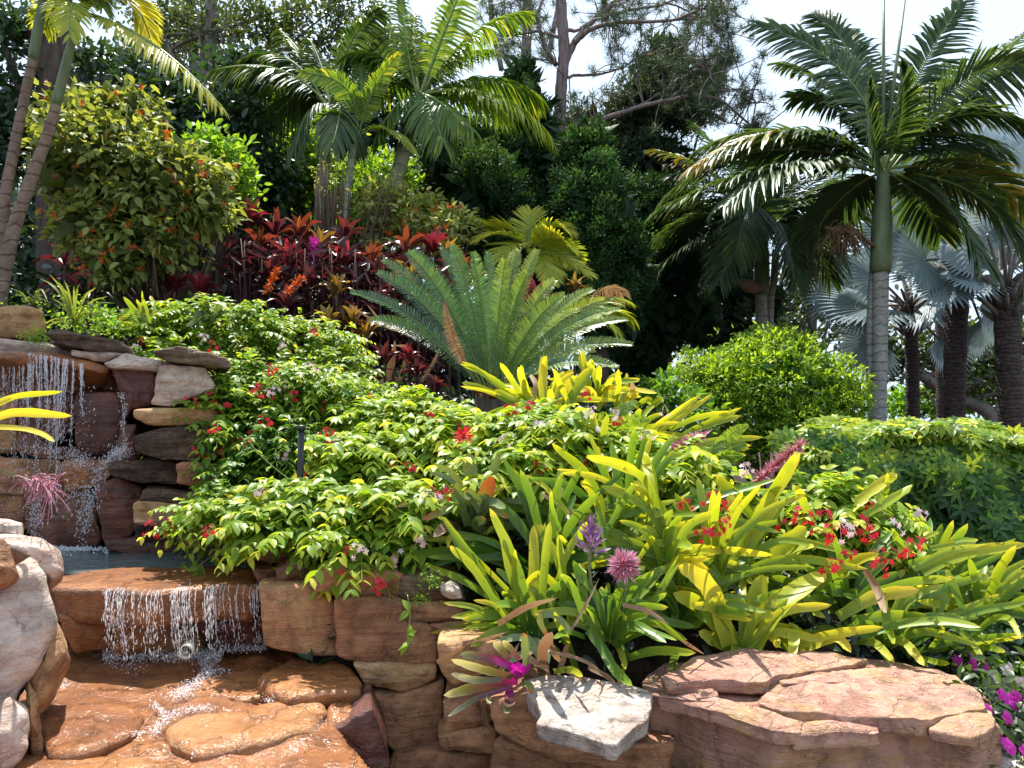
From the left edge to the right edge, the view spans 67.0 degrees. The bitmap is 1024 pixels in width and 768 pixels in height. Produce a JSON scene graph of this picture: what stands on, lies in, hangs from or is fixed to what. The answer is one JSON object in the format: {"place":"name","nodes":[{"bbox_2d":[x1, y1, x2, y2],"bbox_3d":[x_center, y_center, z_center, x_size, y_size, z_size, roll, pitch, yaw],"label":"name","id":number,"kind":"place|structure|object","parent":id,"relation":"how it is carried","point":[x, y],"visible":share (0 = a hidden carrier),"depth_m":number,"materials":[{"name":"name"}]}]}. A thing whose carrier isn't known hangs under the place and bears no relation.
{"place":"outdoors","nodes":[
{"label":"outdoors","id":0,"kind":"place"},
{"bbox_2d":[0,352,134,556],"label":"waterfall","id":1,"kind":"structure","parent":0,"point":[62,548],"depth_m":4.47,"materials":[{"name":"white liquid"}]},
{"bbox_2d":[55,543,317,573],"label":"water","id":2,"kind":"structure","parent":0,"point":[76,562],"depth_m":4.27,"materials":[{"name":"grey liquid"}]},
{"bbox_2d":[24,488,101,546],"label":"wall stone","id":3,"kind":"object","parent":2,"relation":"on","point":[58,531],"visible":0.7,"depth_m":4.62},
{"bbox_2d":[60,457,112,492],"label":"wall stone","id":4,"kind":"object","parent":3,"relation":"on","point":[72,472],"visible":0.71,"depth_m":4.55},
{"bbox_2d":[16,431,104,460],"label":"wall stone","id":5,"kind":"object","parent":4,"relation":"on","point":[31,439],"visible":0.51,"depth_m":4.68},
{"bbox_2d":[19,393,74,445],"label":"wall stone","id":6,"kind":"object","parent":5,"relation":"on","point":[51,406],"visible":0.36,"depth_m":4.75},
{"bbox_2d":[0,372,116,393],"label":"wall stone","id":7,"kind":"object","parent":6,"relation":"on","point":[111,383],"visible":0.24,"depth_m":4.73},
{"bbox_2d":[0,351,110,395],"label":"wall stone","id":8,"kind":"object","parent":7,"relation":"on","point":[95,376],"visible":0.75,"depth_m":4.62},
{"bbox_2d":[74,391,127,453],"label":"wall stone","id":9,"kind":"object","parent":4,"relation":"on","point":[107,419],"visible":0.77,"depth_m":4.70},
{"bbox_2d":[137,478,263,570],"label":"flowering creeper","id":10,"kind":"object","parent":2,"relation":"on","point":[199,515],"visible":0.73,"depth_m":3.83,"materials":[{"name":"green plant"}]},
{"bbox_2d":[175,527,230,561],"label":"wall stone","id":11,"kind":"object","parent":2,"relation":"in","point":[207,551],"visible":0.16,"depth_m":4.18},
{"bbox_2d":[135,499,191,528],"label":"wall stone","id":12,"kind":"object","parent":11,"relation":"on","point":[143,509],"visible":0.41,"depth_m":4.31,"materials":[{"name":"stone"}]},
{"bbox_2d":[141,484,208,503],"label":"wall stone","id":13,"kind":"object","parent":12,"relation":"on","point":[161,494],"visible":0.6,"depth_m":4.38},
{"bbox_2d":[177,460,236,484],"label":"wall stone","id":14,"kind":"object","parent":13,"relation":"on","point":[185,478],"visible":0.33,"depth_m":4.38,"materials":[{"name":"stone"}]},
{"bbox_2d":[132,427,228,460],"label":"wall stone","id":15,"kind":"object","parent":14,"relation":"on","point":[171,443],"visible":0.81,"depth_m":4.38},
{"bbox_2d":[132,407,217,426],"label":"wall stone","id":16,"kind":"object","parent":15,"relation":"on","point":[155,416],"visible":0.91,"depth_m":4.42,"materials":[{"name":"stone"}]},
{"bbox_2d":[151,365,212,407],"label":"wall stone","id":17,"kind":"object","parent":16,"relation":"on","point":[176,384],"visible":0.92,"depth_m":4.48,"materials":[{"name":"stone"}]},
{"bbox_2d":[180,406,338,562],"bbox_3d":[-1.421,0.563,4.582,1.090,0.878,1.179,0,-3,0],"label":"flowering creeper","id":18,"kind":"object","parent":2,"relation":"on","point":[227,467],"visible":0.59,"depth_m":4.33,"materials":[{"name":"green plant"}]},
{"bbox_2d":[9,642,369,767],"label":"stream bed","id":19,"kind":"object","parent":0,"point":[327,746],"visible":0.31,"depth_m":2.95,"materials":[{"name":"orange stone"}]},
{"bbox_2d":[0,698,27,767],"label":"boulder","id":20,"kind":"object","parent":19,"relation":"on","point":[13,731],"visible":0.96,"depth_m":2.52,"materials":[{"name":"stone"}]},
{"bbox_2d":[0,555,59,705],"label":"boulder","id":21,"kind":"object","parent":19,"relation":"on","point":[29,626],"visible":0.86,"depth_m":2.72,"materials":[{"name":"stone"}]},
{"bbox_2d":[42,695,140,760],"bbox_3d":[-1.592,1.273,2.897,0.341,0.089,0.691,2,-4,-38],"label":"stream stone","id":22,"kind":"object","parent":19,"relation":"on","point":[81,727],"visible":0.93,"depth_m":2.79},
{"bbox_2d":[65,663,191,693],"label":"stream stone","id":23,"kind":"object","parent":19,"relation":"on","point":[108,680],"visible":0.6,"depth_m":3.37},
{"bbox_2d":[109,623,204,655],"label":"wall stone","id":24,"kind":"object","parent":19,"relation":"on","point":[161,644],"visible":0.52,"depth_m":3.65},
{"bbox_2d":[51,565,257,627],"bbox_3d":[-1.707,1.019,3.740,1.050,0.184,0.625,0,-3,0],"label":"ledge stone","id":25,"kind":"object","parent":24,"relation":"on","point":[79,597],"visible":0.83,"depth_m":3.54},
{"bbox_2d":[101,582,266,664],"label":"waterfall","id":26,"kind":"structure","parent":19,"relation":"on","point":[213,653],"depth_m":3.44,"materials":[{"name":"white liquid"}]},
{"bbox_2d":[190,667,269,702],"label":"stream stone","id":27,"kind":"object","parent":19,"relation":"on","point":[239,686],"visible":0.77,"depth_m":3.26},
{"bbox_2d":[166,702,328,762],"bbox_3d":[-0.943,1.289,2.835,0.586,0.123,0.373,2,-3,-27],"label":"stream stone","id":28,"kind":"object","parent":19,"relation":"on","point":[203,736],"visible":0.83,"depth_m":2.78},
{"bbox_2d":[258,657,360,709],"bbox_3d":[-0.863,1.256,3.265,0.392,0.092,0.538,1,-3,-21],"label":"stream stone","id":29,"kind":"object","parent":19,"relation":"on","point":[328,684],"visible":0.96,"depth_m":3.14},
{"bbox_2d":[258,577,337,655],"bbox_3d":[-0.976,1.050,3.566,0.350,0.328,0.421,1,-3,-14],"label":"wall stone","id":30,"kind":"object","parent":29,"relation":"on","point":[293,620],"visible":0.84,"depth_m":3.37,"materials":[{"name":"stone"}]},
{"bbox_2d":[334,682,389,767],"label":"wall stone","id":31,"kind":"object","parent":19,"relation":"on","point":[362,727],"visible":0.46,"depth_m":2.89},
{"bbox_2d":[0,0,1023,424],"label":"sky","id":32,"kind":"structure","parent":0,"point":[1001,21],"materials":[{"name":"white"}]},
{"bbox_2d":[1,331,1023,756],"bbox_3d":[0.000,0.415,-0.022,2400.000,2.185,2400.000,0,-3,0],"label":"ground","id":33,"kind":"structure","parent":0,"point":[637,671],"depth_m":3.47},
{"bbox_2d":[0,391,72,524],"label":"bromeliad","id":34,"kind":"object","parent":33,"relation":"on","point":[40,484],"visible":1,"depth_m":3.26,"materials":[{"name":"yellow plant"}]},
{"bbox_2d":[0,0,119,248],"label":"palm tree","id":35,"kind":"object","parent":33,"relation":"on","point":[9,171],"visible":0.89,"depth_m":5.99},
{"bbox_2d":[0,0,124,331],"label":"tree","id":36,"kind":"object","parent":33,"relation":"on","point":[15,30],"visible":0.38,"depth_m":8.56,"materials":[{"name":"green plant"}]},
{"bbox_2d":[0,0,229,306],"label":"palm tree","id":37,"kind":"object","parent":33,"relation":"on","point":[61,18],"visible":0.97,"depth_m":5.79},
{"bbox_2d":[18,74,258,329],"bbox_3d":[-3.337,-1.632,6.707,2.062,2.394,1.482,0,-3,0],"label":"firebush","id":38,"kind":"object","parent":33,"relation":"on","point":[129,185],"visible":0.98,"depth_m":6.44,"materials":[{"name":"green plant"}]},
{"bbox_2d":[103,533,181,552],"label":"wall stone","id":39,"kind":"object","parent":33,"relation":"on","point":[130,544],"visible":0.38,"depth_m":4.53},
{"bbox_2d":[95,477,142,540],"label":"wall stone","id":40,"kind":"object","parent":39,"relation":"on","point":[119,498],"visible":0.84,"depth_m":4.58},
{"bbox_2d":[86,33,314,265],"bbox_3d":[-4.274,-2.318,10.069,3.304,4.684,1.758,0,-3,0],"label":"tree","id":41,"kind":"object","parent":33,"relation":"on","point":[182,107],"visible":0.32,"depth_m":9.95,"materials":[{"name":"green plant"}]},
{"bbox_2d":[103,292,304,378],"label":"flowering creeper","id":42,"kind":"object","parent":33,"relation":"on","point":[173,333],"visible":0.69,"depth_m":5.45,"materials":[{"name":"green plant"}]},
{"bbox_2d":[170,103,271,329],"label":"tree","id":43,"kind":"object","parent":33,"relation":"on","point":[218,146],"visible":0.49,"depth_m":7.83,"materials":[{"name":"green plant"}]},
{"bbox_2d":[104,0,400,272],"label":"tree","id":44,"kind":"object","parent":33,"relation":"on","point":[209,25],"visible":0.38,"depth_m":15.17,"materials":[{"name":"green plant"}]},
{"bbox_2d":[140,340,390,464],"bbox_3d":[-1.543,0.254,5.108,1.285,1.019,1.700,-3,-4,45],"label":"flowering creeper","id":45,"kind":"object","parent":33,"relation":"on","point":[269,390],"visible":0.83,"depth_m":4.75,"materials":[{"name":"green plant"}]},
{"bbox_2d":[203,6,391,265],"bbox_3d":[-2.667,-2.451,9.660,2.386,4.906,1.743,-1,-3,11],"label":"palm tree","id":46,"kind":"object","parent":33,"relation":"on","point":[298,103],"visible":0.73,"depth_m":9.62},
{"bbox_2d":[203,307,401,423],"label":"flowering creeper","id":47,"kind":"object","parent":33,"relation":"on","point":[335,358],"visible":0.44,"depth_m":5.82,"materials":[{"name":"green plant"}]},
{"bbox_2d":[0,169,661,495],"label":"ground cover","id":48,"kind":"object","parent":33,"relation":"on","point":[27,273],"visible":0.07,"depth_m":8.64,"materials":[{"name":"green plant"}]},
{"bbox_2d":[205,228,467,392],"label":"undergrowth","id":49,"kind":"object","parent":33,"relation":"on","point":[304,258],"visible":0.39,"depth_m":7.30,"materials":[{"name":"red plant"}]},
{"bbox_2d":[201,469,494,615],"bbox_3d":[-0.778,0.781,3.841,1.286,0.686,1.188,-1,-3,21],"label":"flowering creeper","id":50,"kind":"object","parent":33,"relation":"on","point":[359,522],"visible":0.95,"depth_m":3.52,"materials":[{"name":"green plant"}]},
{"bbox_2d":[296,51,418,266],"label":"palm tree","id":51,"kind":"object","parent":33,"relation":"on","point":[357,101],"visible":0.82,"depth_m":8.91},
{"bbox_2d":[309,151,412,344],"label":"palm trunk","id":52,"kind":"object","parent":33,"relation":"on","point":[326,211],"visible":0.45,"depth_m":8.43,"materials":[{"name":"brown plant"}]},
{"bbox_2d":[314,143,435,308],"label":"tree","id":53,"kind":"object","parent":33,"relation":"on","point":[384,164],"visible":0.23,"depth_m":10.22,"materials":[{"name":"green plant"}]},
{"bbox_2d":[285,384,506,495],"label":"flowering creeper","id":54,"kind":"object","parent":33,"relation":"on","point":[398,442],"visible":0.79,"depth_m":4.32,"materials":[{"name":"green plant"}]},
{"bbox_2d":[341,172,488,369],"bbox_3d":[-1.110,-1.244,8.577,1.606,2.274,1.233,-3,-4,43],"label":"firebush","id":55,"kind":"object","parent":33,"relation":"on","point":[441,220],"visible":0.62,"depth_m":8.44,"materials":[{"name":"green plant"}]},
{"bbox_2d":[388,742,491,767],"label":"wall stone","id":56,"kind":"object","parent":33,"relation":"on","point":[430,756],"visible":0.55,"depth_m":3.14,"materials":[{"name":"stone"}]},
{"bbox_2d":[375,674,443,749],"bbox_3d":[-0.451,1.410,3.421,0.307,0.284,0.423,0,-3,-6],"label":"wall stone","id":57,"kind":"object","parent":56,"relation":"on","point":[414,716],"visible":0.78,"depth_m":3.22,"materials":[{"name":"stone"}]},
{"bbox_2d":[353,661,436,691],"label":"wall stone","id":58,"kind":"object","parent":57,"relation":"on","point":[402,677],"visible":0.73,"depth_m":3.25,"materials":[{"name":"stone"}]},
{"bbox_2d":[333,595,438,663],"bbox_3d":[-0.566,1.076,3.494,0.451,0.302,0.424,0,-3,-9],"label":"wall stone","id":59,"kind":"object","parent":58,"relation":"on","point":[368,629],"visible":0.88,"depth_m":3.29,"materials":[{"name":"stone"}]},
{"bbox_2d":[435,717,495,752],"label":"wall stone","id":60,"kind":"object","parent":56,"relation":"on","point":[480,739],"visible":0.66,"depth_m":3.07,"materials":[{"name":"stone"}]},
{"bbox_2d":[443,675,490,731],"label":"wall stone","id":61,"kind":"object","parent":60,"relation":"on","point":[467,717],"visible":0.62,"depth_m":3.09,"materials":[{"name":"stone"}]},
{"bbox_2d":[438,619,503,686],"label":"wall stone","id":62,"kind":"object","parent":61,"relation":"on","point":[450,640],"visible":0.51,"depth_m":3.07,"materials":[{"name":"stone"}]},
{"bbox_2d":[336,0,556,343],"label":"palm tree","id":63,"kind":"object","parent":33,"relation":"on","point":[441,121],"visible":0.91,"depth_m":9.35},
{"bbox_2d":[411,109,543,395],"bbox_3d":[-0.508,-1.823,11.053,2.060,4.562,2.054,0,-3,0],"label":"cedar tree","id":64,"kind":"object","parent":33,"relation":"on","point":[487,180],"visible":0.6,"depth_m":10.60,"materials":[{"name":"green plant"}]},
{"bbox_2d":[349,244,632,416],"bbox_3d":[-0.136,-0.298,6.143,2.234,1.765,1.073,0,-3,0],"label":"cycad","id":65,"kind":"object","parent":33,"relation":"on","point":[496,345],"visible":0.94,"depth_m":6.16,"materials":[{"name":"green plant"}]},
{"bbox_2d":[427,509,595,670],"bbox_3d":[0.057,0.926,3.366,0.897,0.803,0.688,0,-3,0],"label":"bromeliad","id":66,"kind":"object","parent":33,"relation":"on","point":[534,586],"visible":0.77,"depth_m":3.27,"materials":[{"name":"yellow plant"}]},
{"bbox_2d":[464,205,597,383],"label":"palm tree","id":67,"kind":"object","parent":33,"relation":"on","point":[553,241],"visible":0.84,"depth_m":8.24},
{"bbox_2d":[497,48,567,387],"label":"cedar tree","id":68,"kind":"object","parent":33,"relation":"on","point":[533,152],"visible":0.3,"depth_m":11.71,"materials":[{"name":"green plant"}]},
{"bbox_2d":[489,737,603,767],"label":"wall stone","id":69,"kind":"object","parent":33,"relation":"on","point":[505,754],"visible":0.25,"depth_m":3.04,"materials":[{"name":"stone"}]},
{"bbox_2d":[489,662,675,767],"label":"wall stone","id":70,"kind":"object","parent":69,"relation":"on","point":[516,727],"visible":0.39,"depth_m":2.85,"materials":[{"name":"stone"}]},
{"bbox_2d":[444,633,533,715],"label":"bromeliad","id":71,"kind":"object","parent":70,"relation":"on","point":[505,680],"visible":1,"depth_m":2.88,"materials":[{"name":"purple plant"}]},
{"bbox_2d":[436,579,702,731],"bbox_3d":[0.240,1.070,3.035,1.071,0.594,0.169,0,-3,0],"label":"bromeliad","id":72,"kind":"object","parent":70,"relation":"on","point":[555,654],"visible":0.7,"depth_m":3.03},
{"bbox_2d":[526,676,651,760],"bbox_3d":[0.286,1.175,2.760,0.472,0.066,0.662,0,-3,0],"label":"flat stone","id":73,"kind":"object","parent":70,"relation":"on","point":[609,721],"visible":0.98,"depth_m":2.68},
{"bbox_2d":[537,106,662,413],"bbox_3d":[1.202,-1.274,10.598,1.820,5.458,1.741,-2,-3,31],"label":"cedar tree","id":74,"kind":"object","parent":33,"relation":"on","point":[590,197],"visible":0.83,"depth_m":10.36,"materials":[{"name":"green plant"}]},
{"bbox_2d":[532,513,695,685],"bbox_3d":[0.468,0.879,3.155,0.727,0.703,0.596,1,-3,-12],"label":"bromeliad","id":75,"kind":"object","parent":33,"relation":"on","point":[613,621],"visible":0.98,"depth_m":3.17,"materials":[{"name":"green plant"}]},
{"bbox_2d":[471,0,821,400],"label":"pine tree","id":76,"kind":"object","parent":33,"relation":"on","point":[607,13],"visible":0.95,"depth_m":12.62,"materials":[{"name":"green plant"}]},
{"bbox_2d":[566,29,732,422],"bbox_3d":[2.493,-2.603,15.211,3.729,9.092,2.150,0,-3,0],"label":"cedar tree","id":77,"kind":"object","parent":33,"relation":"on","point":[636,139],"visible":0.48,"depth_m":14.90,"materials":[{"name":"green plant"}]},
{"bbox_2d":[276,362,1023,715],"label":"ground cover","id":78,"kind":"object","parent":33,"relation":"on","point":[804,618],"visible":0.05,"depth_m":3.69,"materials":[{"name":"green plant"}]},
{"bbox_2d":[396,426,541,536],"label":"bromeliad","id":79,"kind":"object","parent":78,"relation":"on","point":[476,512],"visible":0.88,"depth_m":3.62,"materials":[{"name":"green plant"}]},
{"bbox_2d":[461,356,616,417],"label":"bromeliad","id":80,"kind":"object","parent":78,"relation":"on","point":[523,390],"visible":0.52,"depth_m":4.99,"materials":[{"name":"yellow plant"}]},
{"bbox_2d":[402,458,676,583],"bbox_3d":[0.165,0.640,3.643,1.301,0.596,0.600,0,-3,0],"label":"bromeliad","id":81,"kind":"object","parent":78,"relation":"on","point":[483,552],"visible":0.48,"depth_m":3.54,"materials":[{"name":"green plant"}]},
{"bbox_2d":[424,390,678,535],"bbox_3d":[0.242,0.412,4.333,1.424,0.775,1.452,0,-3,0],"label":"flowering creeper","id":82,"kind":"object","parent":78,"relation":"on","point":[516,434],"visible":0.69,"depth_m":4.08,"materials":[{"name":"green plant"}]},
{"bbox_2d":[548,350,663,412],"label":"bromeliad","id":83,"kind":"object","parent":78,"relation":"on","point":[611,387],"visible":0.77,"depth_m":5.31,"materials":[{"name":"yellow plant"}]},
{"bbox_2d":[479,427,780,546],"bbox_3d":[0.566,0.548,3.770,1.467,0.687,0.620,0,-3,0],"label":"bromeliad","id":84,"kind":"object","parent":78,"relation":"on","point":[577,464],"visible":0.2,"depth_m":3.75,"materials":[{"name":"green plant"}]},
{"bbox_2d":[526,452,771,574],"bbox_3d":[0.609,0.625,3.561,1.088,0.611,0.682,0,-3,0],"label":"bromeliad","id":85,"kind":"object","parent":78,"relation":"on","point":[658,514],"visible":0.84,"depth_m":3.46,"materials":[{"name":"yellow plant"}]},
{"bbox_2d":[615,392,762,461],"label":"bromeliad","id":86,"kind":"object","parent":78,"relation":"on","point":[665,423],"visible":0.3,"depth_m":4.72,"materials":[{"name":"yellow plant"}]},
{"bbox_2d":[608,430,791,560],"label":"flowering creeper","id":87,"kind":"object","parent":78,"relation":"on","point":[682,482],"visible":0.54,"depth_m":4.01,"materials":[{"name":"green plant"}]},
{"bbox_2d":[647,564,765,629],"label":"bromeliad","id":88,"kind":"object","parent":78,"relation":"on","point":[730,609],"visible":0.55,"depth_m":3.39,"materials":[{"name":"green plant"}]},
{"bbox_2d":[746,527,950,619],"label":"bromeliad","id":89,"kind":"object","parent":78,"relation":"on","point":[840,587],"visible":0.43,"depth_m":3.59,"materials":[{"name":"green plant"}]},
{"bbox_2d":[753,464,960,606],"bbox_3d":[1.704,0.802,3.966,0.995,0.751,1.289,0,-3,0],"label":"flowering creeper","id":90,"kind":"object","parent":78,"relation":"on","point":[855,530],"visible":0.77,"depth_m":3.86,"materials":[{"name":"green plant"}]},
{"bbox_2d":[888,545,1023,630],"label":"bromeliad","id":91,"kind":"object","parent":78,"relation":"on","point":[1011,580],"visible":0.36,"depth_m":3.61,"materials":[{"name":"green plant"}]},
{"bbox_2d":[608,163,730,439],"bbox_3d":[2.714,-1.030,13.638,2.274,5.786,1.808,0,-3,0],"label":"cedar tree","id":92,"kind":"object","parent":33,"relation":"on","point":[685,315],"visible":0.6,"depth_m":13.26,"materials":[{"name":"green plant"}]},
{"bbox_2d":[632,363,731,503],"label":"shrub","id":93,"kind":"object","parent":33,"relation":"on","point":[674,400],"visible":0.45,"depth_m":7.40,"materials":[{"name":"green plant"}]},
{"bbox_2d":[567,478,866,592],"bbox_3d":[0.884,0.715,3.572,1.429,0.542,0.630,0,-3,0],"label":"bromeliad","id":94,"kind":"object","parent":33,"relation":"on","point":[740,534],"visible":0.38,"depth_m":3.55,"materials":[{"name":"yellow plant"}]},
{"bbox_2d":[686,234,801,477],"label":"cedar tree","id":95,"kind":"object","parent":33,"relation":"on","point":[739,304],"visible":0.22,"depth_m":16.80,"materials":[{"name":"green plant"}]},
{"bbox_2d":[643,120,873,497],"bbox_3d":[4.072,-1.361,12.467,4.438,6.884,3.250,0,-3,0],"label":"palm tree","id":96,"kind":"object","parent":33,"relation":"on","point":[733,236],"visible":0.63,"depth_m":12.33,"materials":[{"name":"green plant"}]},
{"bbox_2d":[667,321,878,540],"bbox_3d":[2.803,0.511,8.375,2.166,2.443,1.928,0,-3,0],"label":"round shrub","id":97,"kind":"object","parent":33,"relation":"on","point":[742,369],"visible":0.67,"depth_m":7.99,"materials":[{"name":"green plant"}]},
{"bbox_2d":[673,563,882,652],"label":"bromeliad","id":98,"kind":"object","parent":33,"relation":"on","point":[705,597],"visible":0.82,"depth_m":3.34,"materials":[{"name":"yellow plant"}]},
{"bbox_2d":[678,453,911,619],"bbox_3d":[1.340,0.730,3.737,1.297,0.816,0.760,-1,-3,12],"label":"bromeliad","id":99,"kind":"object","parent":33,"relation":"on","point":[879,487],"visible":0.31,"depth_m":3.67,"materials":[{"name":"yellow plant"}]},
{"bbox_2d":[640,649,999,767],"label":"layered boulder","id":100,"kind":"object","parent":33,"relation":"on","point":[755,708],"visible":0.99,"depth_m":2.76,"materials":[{"name":"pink stone"}]},
{"bbox_2d":[644,0,1023,421],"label":"palm tree","id":101,"kind":"object","parent":33,"relation":"on","point":[880,124],"visible":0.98,"depth_m":10.26,"materials":[{"name":"green plant"}]},
{"bbox_2d":[800,209,978,418],"bbox_3d":[7.774,-1.022,15.527,3.753,5.967,2.815,0,-3,0],"label":"fan palm","id":102,"kind":"object","parent":33,"relation":"on","point":[909,316],"visible":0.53,"depth_m":15.27,"materials":[{"name":"grey plant"}]},
{"bbox_2d":[758,414,1023,585],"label":"schefflera hedge","id":103,"kind":"object","parent":33,"relation":"on","point":[960,472],"visible":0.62,"depth_m":5.42,"materials":[{"name":"green plant"}]},
{"bbox_2d":[804,531,1023,666],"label":"bromeliad","id":104,"kind":"object","parent":33,"relation":"on","point":[900,623],"visible":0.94,"depth_m":3.43,"materials":[{"name":"green plant"}]},
{"bbox_2d":[830,306,1023,421],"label":"tree","id":105,"kind":"object","parent":33,"relation":"on","point":[976,403],"visible":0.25,"depth_m":21.86,"materials":[{"name":"green plant"}]},
{"bbox_2d":[851,125,1022,421],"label":"fan palm","id":106,"kind":"object","parent":33,"relation":"on","point":[939,285],"visible":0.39,"depth_m":13.85,"materials":[{"name":"grey plant"}]},
{"bbox_2d":[929,126,1023,427],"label":"fan palm","id":107,"kind":"object","parent":33,"relation":"on","point":[1006,313],"visible":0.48,"depth_m":12.92,"materials":[{"name":"grey plant"}]},
{"bbox_2d":[940,646,1023,767],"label":"impatiens","id":108,"kind":"object","parent":33,"relation":"on","point":[1007,707],"visible":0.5,"depth_m":2.87,"materials":[{"name":"green plant"}]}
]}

